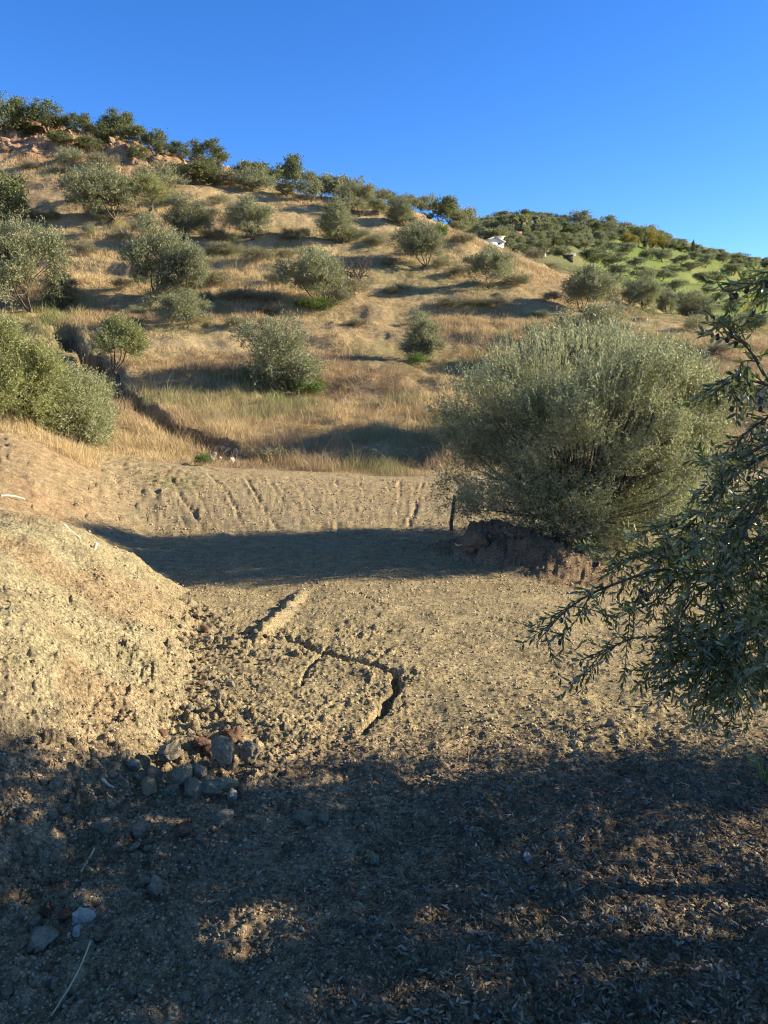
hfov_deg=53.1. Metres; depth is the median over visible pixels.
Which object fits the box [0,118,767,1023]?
ground
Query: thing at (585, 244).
woodland tree
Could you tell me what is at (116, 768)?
scattered stone
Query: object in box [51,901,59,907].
stone
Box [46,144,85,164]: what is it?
scrub bush
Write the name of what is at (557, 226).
woodland tree
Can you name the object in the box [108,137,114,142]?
boulder
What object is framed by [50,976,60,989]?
scattered stone
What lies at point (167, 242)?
olive tree
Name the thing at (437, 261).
shrub
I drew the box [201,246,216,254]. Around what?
shrub
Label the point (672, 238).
woodland tree
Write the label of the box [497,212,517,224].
woodland tree
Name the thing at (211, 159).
cliff bush
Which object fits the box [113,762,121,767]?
scattered stone
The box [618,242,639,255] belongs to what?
terrace tree
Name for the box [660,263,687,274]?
terrace tree
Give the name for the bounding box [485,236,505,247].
house
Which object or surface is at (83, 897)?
scattered stone
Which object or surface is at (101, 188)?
olive tree
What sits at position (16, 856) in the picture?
scattered stone
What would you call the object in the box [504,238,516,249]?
woodland tree
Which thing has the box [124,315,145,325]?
shrub
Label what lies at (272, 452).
green plant
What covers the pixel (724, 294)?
terrace tree
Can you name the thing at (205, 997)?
scattered stone
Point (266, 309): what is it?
shrub
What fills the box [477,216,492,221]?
woodland tree
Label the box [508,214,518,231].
palm tree
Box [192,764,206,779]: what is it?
rock
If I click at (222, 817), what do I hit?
stone
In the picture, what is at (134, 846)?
scattered stone
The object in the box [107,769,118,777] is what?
scattered stone
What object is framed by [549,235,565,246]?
woodland tree
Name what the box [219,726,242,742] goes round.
rock
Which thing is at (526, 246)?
woodland tree
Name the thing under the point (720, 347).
shrub
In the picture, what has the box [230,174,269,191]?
ridge tree
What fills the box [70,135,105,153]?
cliff bush
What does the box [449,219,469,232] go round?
woodland tree
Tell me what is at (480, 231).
woodland tree
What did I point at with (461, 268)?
shrub
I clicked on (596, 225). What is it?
woodland tree
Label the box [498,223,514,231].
woodland tree
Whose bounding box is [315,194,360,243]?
olive tree
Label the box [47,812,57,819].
scattered stone
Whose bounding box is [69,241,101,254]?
shrub
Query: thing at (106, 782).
stick
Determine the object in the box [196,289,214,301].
shrub
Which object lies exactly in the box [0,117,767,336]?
dry grass
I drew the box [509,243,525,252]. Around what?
woodland tree
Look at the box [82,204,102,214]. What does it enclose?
shrub
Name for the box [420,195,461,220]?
ridge tree
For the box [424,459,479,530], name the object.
sapling
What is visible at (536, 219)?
palm tree
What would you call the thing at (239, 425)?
dry grass
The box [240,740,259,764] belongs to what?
rock
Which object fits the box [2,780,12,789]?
scattered stone
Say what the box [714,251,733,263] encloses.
terrace tree
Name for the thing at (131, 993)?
stone
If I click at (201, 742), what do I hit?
rock
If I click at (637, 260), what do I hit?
terrace tree
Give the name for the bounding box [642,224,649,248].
cypress
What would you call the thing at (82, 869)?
twig
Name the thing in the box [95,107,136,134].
oak tree
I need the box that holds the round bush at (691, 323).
[678,312,711,331]
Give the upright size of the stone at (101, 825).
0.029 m
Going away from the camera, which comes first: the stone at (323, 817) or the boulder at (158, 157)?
the stone at (323, 817)
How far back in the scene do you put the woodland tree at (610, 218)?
196.16 m
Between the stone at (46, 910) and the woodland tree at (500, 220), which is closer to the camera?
the stone at (46, 910)
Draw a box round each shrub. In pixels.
[19,161,43,167]
[19,207,46,218]
[36,210,61,217]
[46,164,71,173]
[46,205,63,220]
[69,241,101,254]
[80,223,95,235]
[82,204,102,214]
[86,208,115,220]
[102,231,139,239]
[107,277,135,286]
[124,305,145,312]
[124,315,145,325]
[127,218,145,230]
[132,274,155,282]
[157,194,181,204]
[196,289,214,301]
[198,226,229,239]
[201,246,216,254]
[201,267,236,286]
[203,205,222,216]
[205,239,243,254]
[214,284,268,301]
[220,232,240,240]
[220,314,255,324]
[238,244,275,261]
[245,227,262,234]
[251,305,280,314]
[254,291,283,301]
[254,315,276,326]
[261,268,289,283]
[274,246,297,256]
[280,225,298,239]
[288,295,315,304]
[291,226,312,237]
[319,287,355,304]
[336,275,373,294]
[337,242,373,281]
[343,317,372,325]
[347,226,375,238]
[365,234,388,245]
[368,234,385,239]
[377,286,403,293]
[378,254,400,264]
[391,282,414,289]
[404,313,421,322]
[429,295,468,306]
[433,255,455,265]
[444,263,473,274]
[446,231,477,243]
[464,296,488,305]
[479,295,507,306]
[500,273,535,285]
[517,321,545,333]
[522,246,547,260]
[525,308,554,316]
[536,289,563,300]
[543,262,560,268]
[609,323,635,330]
[701,342,738,352]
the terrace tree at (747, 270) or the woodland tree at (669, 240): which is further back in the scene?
the woodland tree at (669, 240)
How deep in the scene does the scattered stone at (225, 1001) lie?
1.94 m
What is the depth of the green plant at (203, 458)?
15.28 m
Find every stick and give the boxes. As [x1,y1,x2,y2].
[0,495,24,499]
[63,524,80,539]
[101,778,113,787]
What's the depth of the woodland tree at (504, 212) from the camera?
167.48 m
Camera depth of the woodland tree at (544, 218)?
153.37 m
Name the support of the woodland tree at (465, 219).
on the ground at (38, 542)
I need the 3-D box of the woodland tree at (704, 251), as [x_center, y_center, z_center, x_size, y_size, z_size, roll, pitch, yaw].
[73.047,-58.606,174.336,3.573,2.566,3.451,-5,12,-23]
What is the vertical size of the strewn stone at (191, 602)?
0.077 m
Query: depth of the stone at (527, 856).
2.54 m
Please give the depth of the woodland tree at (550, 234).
106.03 m
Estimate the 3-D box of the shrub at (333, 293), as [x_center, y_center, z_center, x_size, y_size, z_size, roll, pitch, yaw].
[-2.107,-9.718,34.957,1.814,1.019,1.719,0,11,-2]
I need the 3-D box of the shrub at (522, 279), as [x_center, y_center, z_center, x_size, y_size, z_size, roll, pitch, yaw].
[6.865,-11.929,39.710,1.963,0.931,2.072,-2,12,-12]
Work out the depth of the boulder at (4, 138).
62.83 m
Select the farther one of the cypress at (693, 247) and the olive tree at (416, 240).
the cypress at (693, 247)
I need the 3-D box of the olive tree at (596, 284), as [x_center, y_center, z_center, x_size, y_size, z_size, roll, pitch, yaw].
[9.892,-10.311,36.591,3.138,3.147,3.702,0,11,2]
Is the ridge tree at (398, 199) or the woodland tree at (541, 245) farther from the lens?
the woodland tree at (541, 245)
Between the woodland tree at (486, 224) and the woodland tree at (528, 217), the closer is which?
the woodland tree at (486, 224)
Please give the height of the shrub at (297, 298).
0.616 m
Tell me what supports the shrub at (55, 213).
on the ground at (38, 542)
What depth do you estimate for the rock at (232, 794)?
2.93 m
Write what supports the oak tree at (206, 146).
on the ground at (38, 542)
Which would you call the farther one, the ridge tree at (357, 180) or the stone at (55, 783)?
the ridge tree at (357, 180)
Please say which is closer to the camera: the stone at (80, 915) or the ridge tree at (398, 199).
the stone at (80, 915)
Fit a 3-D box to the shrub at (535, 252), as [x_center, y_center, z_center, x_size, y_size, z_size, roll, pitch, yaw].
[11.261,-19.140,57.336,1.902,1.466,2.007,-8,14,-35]
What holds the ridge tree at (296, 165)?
on the ground at (38, 542)
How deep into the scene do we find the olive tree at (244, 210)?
42.45 m
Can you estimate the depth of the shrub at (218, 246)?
41.24 m
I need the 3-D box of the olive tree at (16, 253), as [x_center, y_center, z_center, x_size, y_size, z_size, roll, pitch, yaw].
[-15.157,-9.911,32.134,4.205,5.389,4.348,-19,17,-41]
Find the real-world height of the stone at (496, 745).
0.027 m
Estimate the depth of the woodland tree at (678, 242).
182.40 m
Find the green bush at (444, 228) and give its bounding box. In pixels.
[434,219,448,236]
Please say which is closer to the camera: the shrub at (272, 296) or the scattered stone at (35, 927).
the scattered stone at (35, 927)
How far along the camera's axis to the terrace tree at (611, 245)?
117.45 m
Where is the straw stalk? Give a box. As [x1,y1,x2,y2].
[50,940,90,1015]
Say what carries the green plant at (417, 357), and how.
on the ground at (38, 542)
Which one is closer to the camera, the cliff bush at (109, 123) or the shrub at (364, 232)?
the shrub at (364, 232)
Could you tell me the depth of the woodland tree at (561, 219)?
156.51 m
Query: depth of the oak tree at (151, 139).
62.31 m
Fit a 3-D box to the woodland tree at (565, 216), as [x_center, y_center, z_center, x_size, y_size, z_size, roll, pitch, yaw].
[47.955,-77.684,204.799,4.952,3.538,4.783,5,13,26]
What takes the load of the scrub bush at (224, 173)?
on the ground at (38, 542)
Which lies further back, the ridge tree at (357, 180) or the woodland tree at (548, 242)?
the woodland tree at (548, 242)
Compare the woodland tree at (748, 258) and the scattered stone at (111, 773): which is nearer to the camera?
the scattered stone at (111, 773)
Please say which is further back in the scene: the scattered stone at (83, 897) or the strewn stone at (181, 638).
the strewn stone at (181, 638)
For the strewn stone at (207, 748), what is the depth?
3.34 m
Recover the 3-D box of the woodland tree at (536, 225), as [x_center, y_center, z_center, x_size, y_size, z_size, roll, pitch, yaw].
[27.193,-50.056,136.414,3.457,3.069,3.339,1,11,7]
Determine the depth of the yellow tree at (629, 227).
170.12 m
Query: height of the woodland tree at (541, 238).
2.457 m
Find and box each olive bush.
[0,304,99,436]
[24,354,125,451]
[225,307,333,393]
[654,290,677,312]
[666,287,723,317]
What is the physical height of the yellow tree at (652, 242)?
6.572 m
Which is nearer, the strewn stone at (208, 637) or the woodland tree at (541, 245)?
the strewn stone at (208, 637)
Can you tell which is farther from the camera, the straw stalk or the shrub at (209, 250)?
the shrub at (209, 250)
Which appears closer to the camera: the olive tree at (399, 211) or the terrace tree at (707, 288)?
the olive tree at (399, 211)
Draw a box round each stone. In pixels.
[0,755,4,764]
[1,988,13,996]
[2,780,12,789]
[5,827,15,834]
[6,820,17,827]
[10,966,19,974]
[11,777,19,784]
[12,852,21,860]
[18,813,28,819]
[27,925,58,954]
[28,736,35,743]
[28,916,40,926]
[31,924,40,931]
[39,901,54,918]
[40,778,47,785]
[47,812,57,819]
[48,776,63,791]
[49,856,55,862]
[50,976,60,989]
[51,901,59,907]
[58,908,71,922]
[62,806,69,813]
[65,997,73,1003]
[69,837,77,841]
[71,907,95,923]
[72,924,82,936]
[73,939,95,955]
[76,892,88,903]
[92,820,112,831]
[94,933,102,941]
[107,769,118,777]
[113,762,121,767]
[113,766,119,771]
[126,984,136,998]
[129,842,139,850]
[131,817,150,838]
[136,806,142,811]
[139,876,150,883]
[143,845,151,851]
[148,874,162,897]
[149,853,157,863]
[158,729,167,737]
[173,820,191,837]
[176,636,184,641]
[179,994,189,1001]
[181,615,187,621]
[182,703,187,710]
[186,703,195,710]
[186,728,193,735]
[188,599,197,606]
[192,725,201,731]
[193,610,203,615]
[193,926,200,932]
[195,836,202,841]
[200,624,208,631]
[201,993,209,1001]
[203,635,213,641]
[203,743,211,755]
[204,706,214,712]
[209,808,234,827]
[222,999,228,1004]
[226,640,239,647]
[226,680,234,686]
[233,448,237,455]
[234,717,243,724]
[293,809,315,825]
[303,678,311,681]
[314,979,319,986]
[316,811,329,822]
[370,854,379,866]
[493,742,501,748]
[522,850,530,861]
[667,952,680,964]
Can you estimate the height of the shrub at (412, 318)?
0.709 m
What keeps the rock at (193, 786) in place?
on the ground at (38, 542)
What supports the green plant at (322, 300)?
on the ground at (38, 542)
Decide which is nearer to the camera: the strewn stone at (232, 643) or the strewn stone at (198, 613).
the strewn stone at (232, 643)
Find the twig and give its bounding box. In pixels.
[80,847,94,873]
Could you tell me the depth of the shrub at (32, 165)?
57.62 m
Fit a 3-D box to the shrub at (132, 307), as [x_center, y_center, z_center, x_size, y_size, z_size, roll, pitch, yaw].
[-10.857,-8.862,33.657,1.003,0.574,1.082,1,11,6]
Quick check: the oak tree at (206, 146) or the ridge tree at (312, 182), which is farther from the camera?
the oak tree at (206, 146)
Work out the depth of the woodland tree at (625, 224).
184.98 m
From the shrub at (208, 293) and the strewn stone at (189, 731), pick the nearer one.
the strewn stone at (189, 731)
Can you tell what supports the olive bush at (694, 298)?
on the ground at (38, 542)
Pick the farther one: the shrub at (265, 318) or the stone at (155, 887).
the shrub at (265, 318)
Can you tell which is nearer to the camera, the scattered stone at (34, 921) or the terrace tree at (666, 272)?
the scattered stone at (34, 921)
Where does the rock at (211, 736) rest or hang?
on the ground at (38, 542)
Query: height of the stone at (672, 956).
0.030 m
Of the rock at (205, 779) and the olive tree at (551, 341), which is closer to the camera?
the rock at (205, 779)
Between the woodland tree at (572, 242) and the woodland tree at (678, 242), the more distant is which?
the woodland tree at (678, 242)
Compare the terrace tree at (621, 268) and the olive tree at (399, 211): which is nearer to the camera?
the olive tree at (399, 211)
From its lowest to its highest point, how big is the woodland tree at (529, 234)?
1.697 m
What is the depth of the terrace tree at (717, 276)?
122.65 m
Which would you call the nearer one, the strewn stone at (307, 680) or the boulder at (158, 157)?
the strewn stone at (307, 680)
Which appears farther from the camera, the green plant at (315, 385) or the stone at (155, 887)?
the green plant at (315, 385)
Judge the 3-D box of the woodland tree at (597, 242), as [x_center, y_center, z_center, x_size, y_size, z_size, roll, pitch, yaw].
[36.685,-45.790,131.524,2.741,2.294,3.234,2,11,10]
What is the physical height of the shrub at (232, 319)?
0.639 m
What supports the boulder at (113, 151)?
on the ground at (38, 542)
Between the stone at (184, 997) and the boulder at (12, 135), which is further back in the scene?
the boulder at (12, 135)
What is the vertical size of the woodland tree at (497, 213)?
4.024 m
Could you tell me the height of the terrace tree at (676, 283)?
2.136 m
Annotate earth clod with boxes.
[461,530,488,554]
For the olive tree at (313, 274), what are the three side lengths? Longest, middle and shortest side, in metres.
3.965 x 3.833 x 3.703 m
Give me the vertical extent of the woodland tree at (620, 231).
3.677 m
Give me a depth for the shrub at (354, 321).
32.19 m
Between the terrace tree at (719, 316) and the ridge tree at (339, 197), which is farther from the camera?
the terrace tree at (719, 316)
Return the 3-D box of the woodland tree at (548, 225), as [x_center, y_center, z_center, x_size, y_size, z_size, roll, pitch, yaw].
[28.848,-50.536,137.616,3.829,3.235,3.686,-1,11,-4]
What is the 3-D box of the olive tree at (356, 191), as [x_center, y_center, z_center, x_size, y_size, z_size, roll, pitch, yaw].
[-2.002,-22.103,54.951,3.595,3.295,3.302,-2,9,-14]
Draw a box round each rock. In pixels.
[126,757,141,770]
[134,771,146,779]
[140,776,156,795]
[147,765,161,780]
[157,739,183,761]
[161,783,182,794]
[172,763,192,784]
[184,777,203,796]
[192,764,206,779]
[193,736,210,750]
[199,775,214,785]
[202,776,239,796]
[206,731,218,742]
[209,735,234,764]
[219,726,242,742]
[227,788,237,800]
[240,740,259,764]
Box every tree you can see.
[0,90,34,135]
[0,168,32,224]
[0,206,75,312]
[20,95,69,133]
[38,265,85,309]
[51,158,142,223]
[59,111,95,134]
[81,121,121,142]
[85,310,152,380]
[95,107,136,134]
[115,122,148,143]
[116,206,209,307]
[125,170,175,214]
[136,127,174,156]
[155,286,216,327]
[158,189,214,237]
[162,244,211,292]
[167,139,193,159]
[176,158,217,185]
[185,137,231,163]
[203,165,228,184]
[216,192,276,240]
[227,159,259,174]
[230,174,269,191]
[244,158,284,187]
[270,181,297,195]
[270,243,352,308]
[272,163,294,183]
[276,153,304,188]
[292,169,325,202]
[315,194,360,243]
[316,175,334,197]
[320,171,350,195]
[329,175,364,192]
[332,189,351,207]
[334,179,379,216]
[359,183,377,199]
[371,198,390,214]
[372,187,395,202]
[383,192,419,226]
[385,190,400,204]
[386,217,447,268]
[397,307,446,361]
[398,192,422,207]
[413,192,438,213]
[413,310,761,563]
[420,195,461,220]
[441,202,468,226]
[446,215,469,226]
[448,204,479,231]
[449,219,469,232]
[459,240,518,288]
[467,226,476,233]
[473,220,483,232]
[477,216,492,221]
[477,227,488,235]
[480,217,499,228]
[481,211,501,216]
[481,226,505,239]
[482,312,659,428]
[485,229,509,239]
[488,214,508,223]
[495,214,509,223]
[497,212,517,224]
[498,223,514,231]
[499,209,518,215]
[503,231,519,240]
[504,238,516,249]
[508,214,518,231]
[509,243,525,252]
[513,259,767,749]
[515,225,528,235]
[515,236,525,243]
[516,209,532,217]
[517,213,538,225]
[518,217,526,235]
[522,231,537,237]
[523,244,536,253]
[524,235,539,245]
[530,216,540,231]
[530,222,546,231]
[531,233,547,244]
[533,213,551,225]
[533,230,546,237]
[535,241,550,253]
[536,211,551,216]
[538,220,555,233]
[541,295,633,350]
[544,238,551,246]
[545,228,560,237]
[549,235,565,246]
[550,216,559,223]
[550,224,562,232]
[552,232,567,241]
[554,245,566,254]
[555,217,566,225]
[558,214,570,223]
[559,221,583,234]
[559,260,629,311]
[560,245,573,254]
[562,234,580,247]
[563,232,573,240]
[567,209,593,222]
[568,221,583,231]
[568,226,593,234]
[568,231,587,243]
[576,238,591,250]
[579,245,615,261]
[581,235,595,247]
[583,216,600,225]
[586,221,604,233]
[592,239,605,246]
[593,230,605,237]
[593,233,608,241]
[600,214,618,225]
[600,241,619,251]
[602,221,619,232]
[604,251,629,264]
[604,263,633,275]
[606,230,619,241]
[608,267,665,311]
[614,226,628,240]
[618,225,635,235]
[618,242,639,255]
[619,221,634,226]
[620,231,640,243]
[627,256,648,266]
[628,265,657,276]
[631,225,651,246]
[641,247,659,258]
[646,224,667,248]
[648,247,673,262]
[649,267,679,281]
[656,237,670,246]
[658,280,675,292]
[660,235,672,248]
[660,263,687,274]
[667,233,676,246]
[667,278,688,292]
[668,254,691,263]
[669,238,684,248]
[671,238,682,250]
[681,243,691,251]
[681,261,704,271]
[689,250,702,257]
[694,252,716,267]
[694,271,711,278]
[701,248,712,254]
[702,286,718,294]
[703,270,727,284]
[708,292,727,302]
[709,313,745,325]
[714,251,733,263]
[719,262,745,275]
[723,295,752,309]
[727,258,748,264]
[731,253,743,258]
[734,279,752,287]
[736,310,767,333]
[742,268,765,276]
[743,255,754,261]
[743,260,759,268]
[747,295,767,307]
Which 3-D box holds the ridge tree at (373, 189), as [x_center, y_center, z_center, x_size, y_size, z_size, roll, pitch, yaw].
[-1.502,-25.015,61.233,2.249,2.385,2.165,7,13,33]
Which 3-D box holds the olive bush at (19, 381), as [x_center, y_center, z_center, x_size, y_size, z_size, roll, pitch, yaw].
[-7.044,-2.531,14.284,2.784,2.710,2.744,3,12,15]
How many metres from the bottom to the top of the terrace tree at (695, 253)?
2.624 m
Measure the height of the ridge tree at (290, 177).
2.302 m
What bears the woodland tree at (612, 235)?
on the ground at (38, 542)
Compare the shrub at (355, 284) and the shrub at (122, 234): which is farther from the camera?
the shrub at (122, 234)
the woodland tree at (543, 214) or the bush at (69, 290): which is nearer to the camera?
the bush at (69, 290)
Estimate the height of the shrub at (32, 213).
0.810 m
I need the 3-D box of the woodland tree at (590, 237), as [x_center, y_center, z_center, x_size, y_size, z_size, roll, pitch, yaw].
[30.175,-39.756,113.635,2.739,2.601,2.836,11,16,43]
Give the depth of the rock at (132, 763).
3.09 m
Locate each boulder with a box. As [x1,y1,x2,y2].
[0,137,9,140]
[0,145,10,152]
[8,132,16,137]
[30,147,37,152]
[107,149,117,154]
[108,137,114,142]
[153,155,162,160]
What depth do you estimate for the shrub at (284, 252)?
41.25 m
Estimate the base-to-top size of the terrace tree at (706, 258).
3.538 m
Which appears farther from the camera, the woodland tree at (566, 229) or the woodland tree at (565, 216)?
the woodland tree at (565, 216)
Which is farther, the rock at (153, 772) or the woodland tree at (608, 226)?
the woodland tree at (608, 226)
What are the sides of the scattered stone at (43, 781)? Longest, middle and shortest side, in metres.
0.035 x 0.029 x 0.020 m
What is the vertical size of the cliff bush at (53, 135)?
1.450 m
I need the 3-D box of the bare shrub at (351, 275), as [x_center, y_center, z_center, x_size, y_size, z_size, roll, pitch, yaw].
[-1.515,-12.840,39.555,2.365,2.006,1.864,4,12,19]
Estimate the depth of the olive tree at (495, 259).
38.35 m
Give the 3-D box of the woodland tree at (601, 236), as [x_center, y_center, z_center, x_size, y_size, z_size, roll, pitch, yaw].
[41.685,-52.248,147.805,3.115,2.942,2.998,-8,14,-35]
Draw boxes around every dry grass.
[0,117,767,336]
[0,242,767,476]
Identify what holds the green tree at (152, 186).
on the ground at (38, 542)
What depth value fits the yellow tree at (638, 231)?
155.41 m
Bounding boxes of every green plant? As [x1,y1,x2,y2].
[193,452,217,464]
[250,442,303,462]
[277,375,327,392]
[292,294,339,308]
[405,351,434,362]
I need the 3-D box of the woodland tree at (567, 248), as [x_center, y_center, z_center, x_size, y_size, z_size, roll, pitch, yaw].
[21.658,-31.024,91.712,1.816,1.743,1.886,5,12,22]
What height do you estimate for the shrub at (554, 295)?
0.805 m
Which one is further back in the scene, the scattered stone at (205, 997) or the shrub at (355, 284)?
the shrub at (355, 284)
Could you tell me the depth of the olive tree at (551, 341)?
18.37 m
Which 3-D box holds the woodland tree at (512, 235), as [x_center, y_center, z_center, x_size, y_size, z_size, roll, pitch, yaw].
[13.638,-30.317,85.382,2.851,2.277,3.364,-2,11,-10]
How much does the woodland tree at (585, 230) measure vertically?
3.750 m
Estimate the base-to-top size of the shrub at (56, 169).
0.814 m
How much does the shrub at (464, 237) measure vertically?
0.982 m
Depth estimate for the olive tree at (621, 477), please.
8.82 m
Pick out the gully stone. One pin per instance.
(235, 451)
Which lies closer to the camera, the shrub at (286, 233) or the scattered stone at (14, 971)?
the scattered stone at (14, 971)
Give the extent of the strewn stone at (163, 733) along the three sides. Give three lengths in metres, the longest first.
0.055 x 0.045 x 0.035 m
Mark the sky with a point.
(639, 112)
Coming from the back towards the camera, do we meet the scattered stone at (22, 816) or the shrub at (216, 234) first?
the shrub at (216, 234)
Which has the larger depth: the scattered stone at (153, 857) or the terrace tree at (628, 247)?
the terrace tree at (628, 247)
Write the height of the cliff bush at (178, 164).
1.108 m
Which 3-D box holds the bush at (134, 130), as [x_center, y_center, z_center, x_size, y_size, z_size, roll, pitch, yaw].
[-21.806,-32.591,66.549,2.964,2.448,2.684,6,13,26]
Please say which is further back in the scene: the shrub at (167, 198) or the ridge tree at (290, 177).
the ridge tree at (290, 177)
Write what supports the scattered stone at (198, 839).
on the ground at (38, 542)
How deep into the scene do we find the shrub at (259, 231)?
44.07 m
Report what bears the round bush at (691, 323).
on the ground at (38, 542)
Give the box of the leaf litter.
[166,710,767,1023]
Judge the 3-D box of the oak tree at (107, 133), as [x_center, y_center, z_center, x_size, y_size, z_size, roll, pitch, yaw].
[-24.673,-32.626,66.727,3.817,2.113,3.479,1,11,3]
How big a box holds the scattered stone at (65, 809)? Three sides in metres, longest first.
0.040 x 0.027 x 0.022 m
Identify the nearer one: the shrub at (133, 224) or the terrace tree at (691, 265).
the shrub at (133, 224)
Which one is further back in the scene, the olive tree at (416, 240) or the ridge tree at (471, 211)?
the ridge tree at (471, 211)
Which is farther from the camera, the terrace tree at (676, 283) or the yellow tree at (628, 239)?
the yellow tree at (628, 239)
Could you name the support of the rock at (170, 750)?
on the ground at (38, 542)
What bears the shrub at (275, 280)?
on the ground at (38, 542)
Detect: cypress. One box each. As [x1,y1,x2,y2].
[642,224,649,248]
[691,240,695,251]
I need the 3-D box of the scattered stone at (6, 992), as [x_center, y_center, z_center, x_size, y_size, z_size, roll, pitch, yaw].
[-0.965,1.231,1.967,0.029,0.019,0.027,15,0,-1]
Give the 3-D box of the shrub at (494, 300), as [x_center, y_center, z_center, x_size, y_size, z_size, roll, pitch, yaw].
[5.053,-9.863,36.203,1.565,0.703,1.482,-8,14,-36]
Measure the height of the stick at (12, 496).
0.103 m
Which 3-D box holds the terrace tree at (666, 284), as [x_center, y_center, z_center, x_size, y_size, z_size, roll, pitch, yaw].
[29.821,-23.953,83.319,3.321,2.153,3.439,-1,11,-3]
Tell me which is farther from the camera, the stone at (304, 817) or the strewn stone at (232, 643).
the strewn stone at (232, 643)
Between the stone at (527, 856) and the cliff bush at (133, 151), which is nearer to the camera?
the stone at (527, 856)
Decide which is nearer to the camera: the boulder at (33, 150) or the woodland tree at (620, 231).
the boulder at (33, 150)
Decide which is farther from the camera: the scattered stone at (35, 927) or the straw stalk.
the scattered stone at (35, 927)
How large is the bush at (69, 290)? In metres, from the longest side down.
2.394 x 2.158 x 1.960 m
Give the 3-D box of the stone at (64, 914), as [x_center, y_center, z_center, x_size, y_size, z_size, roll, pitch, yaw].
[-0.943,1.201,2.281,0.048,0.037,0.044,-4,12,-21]
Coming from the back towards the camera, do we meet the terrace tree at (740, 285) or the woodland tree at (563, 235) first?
the terrace tree at (740, 285)
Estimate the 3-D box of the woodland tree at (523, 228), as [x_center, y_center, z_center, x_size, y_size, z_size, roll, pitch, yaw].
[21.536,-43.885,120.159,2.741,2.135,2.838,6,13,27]
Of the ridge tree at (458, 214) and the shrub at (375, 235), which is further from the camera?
the ridge tree at (458, 214)
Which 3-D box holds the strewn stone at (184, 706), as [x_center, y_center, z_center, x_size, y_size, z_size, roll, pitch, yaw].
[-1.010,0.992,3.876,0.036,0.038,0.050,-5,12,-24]
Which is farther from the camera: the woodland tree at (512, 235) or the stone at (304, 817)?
the woodland tree at (512, 235)
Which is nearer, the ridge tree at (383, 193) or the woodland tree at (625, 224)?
the ridge tree at (383, 193)
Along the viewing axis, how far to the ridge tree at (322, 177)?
60.82 m
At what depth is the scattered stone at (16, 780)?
2.74 m
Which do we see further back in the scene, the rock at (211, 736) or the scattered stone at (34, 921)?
the rock at (211, 736)
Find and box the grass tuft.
[737,743,767,783]
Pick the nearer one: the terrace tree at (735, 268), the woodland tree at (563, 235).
the woodland tree at (563, 235)
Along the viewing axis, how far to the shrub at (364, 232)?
45.30 m
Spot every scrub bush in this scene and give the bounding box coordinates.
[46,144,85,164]
[77,150,121,169]
[130,153,190,187]
[202,193,236,202]
[207,164,251,186]
[232,162,282,189]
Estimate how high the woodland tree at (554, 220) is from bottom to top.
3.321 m
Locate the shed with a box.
[563,254,575,261]
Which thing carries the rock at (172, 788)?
on the ground at (38, 542)
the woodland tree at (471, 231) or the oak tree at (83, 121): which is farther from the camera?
the woodland tree at (471, 231)
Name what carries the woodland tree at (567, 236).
on the ground at (38, 542)
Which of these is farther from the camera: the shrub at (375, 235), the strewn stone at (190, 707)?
the shrub at (375, 235)
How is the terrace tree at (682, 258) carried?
on the ground at (38, 542)
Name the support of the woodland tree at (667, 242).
on the ground at (38, 542)
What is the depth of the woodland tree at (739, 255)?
185.46 m
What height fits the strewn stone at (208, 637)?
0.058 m
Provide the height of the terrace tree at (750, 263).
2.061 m
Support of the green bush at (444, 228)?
on the ground at (38, 542)
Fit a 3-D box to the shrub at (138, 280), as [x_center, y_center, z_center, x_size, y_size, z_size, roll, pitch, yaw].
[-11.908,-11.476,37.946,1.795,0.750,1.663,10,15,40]
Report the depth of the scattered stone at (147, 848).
2.57 m
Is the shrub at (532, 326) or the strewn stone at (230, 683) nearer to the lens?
the strewn stone at (230, 683)
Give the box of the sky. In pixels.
[0,0,767,260]
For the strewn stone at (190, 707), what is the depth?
3.85 m
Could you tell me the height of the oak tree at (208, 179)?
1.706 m
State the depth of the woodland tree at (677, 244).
181.30 m
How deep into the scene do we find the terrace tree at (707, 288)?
102.29 m
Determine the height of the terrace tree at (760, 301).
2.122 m
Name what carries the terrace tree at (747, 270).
on the ground at (38, 542)
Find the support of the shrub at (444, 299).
on the ground at (38, 542)
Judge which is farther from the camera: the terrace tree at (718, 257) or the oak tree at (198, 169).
the terrace tree at (718, 257)
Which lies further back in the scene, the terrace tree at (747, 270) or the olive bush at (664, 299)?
the terrace tree at (747, 270)
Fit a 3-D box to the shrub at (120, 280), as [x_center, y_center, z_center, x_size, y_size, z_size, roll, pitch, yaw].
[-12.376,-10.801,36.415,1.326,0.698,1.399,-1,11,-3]
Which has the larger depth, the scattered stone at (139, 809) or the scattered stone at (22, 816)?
the scattered stone at (139, 809)
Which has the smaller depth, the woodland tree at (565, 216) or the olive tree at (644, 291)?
the olive tree at (644, 291)
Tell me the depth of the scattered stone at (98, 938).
2.17 m
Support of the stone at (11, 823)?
on the ground at (38, 542)
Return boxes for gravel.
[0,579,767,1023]
[76,472,662,599]
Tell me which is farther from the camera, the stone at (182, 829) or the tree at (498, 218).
the tree at (498, 218)
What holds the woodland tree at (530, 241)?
on the ground at (38, 542)
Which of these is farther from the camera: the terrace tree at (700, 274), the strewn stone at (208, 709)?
the terrace tree at (700, 274)
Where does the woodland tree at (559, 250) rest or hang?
on the ground at (38, 542)
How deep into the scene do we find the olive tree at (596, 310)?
27.71 m
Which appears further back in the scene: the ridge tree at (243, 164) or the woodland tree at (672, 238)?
the woodland tree at (672, 238)
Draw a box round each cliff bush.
[16,122,39,132]
[43,128,75,145]
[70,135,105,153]
[94,118,120,131]
[125,143,150,159]
[170,161,189,172]
[197,154,224,170]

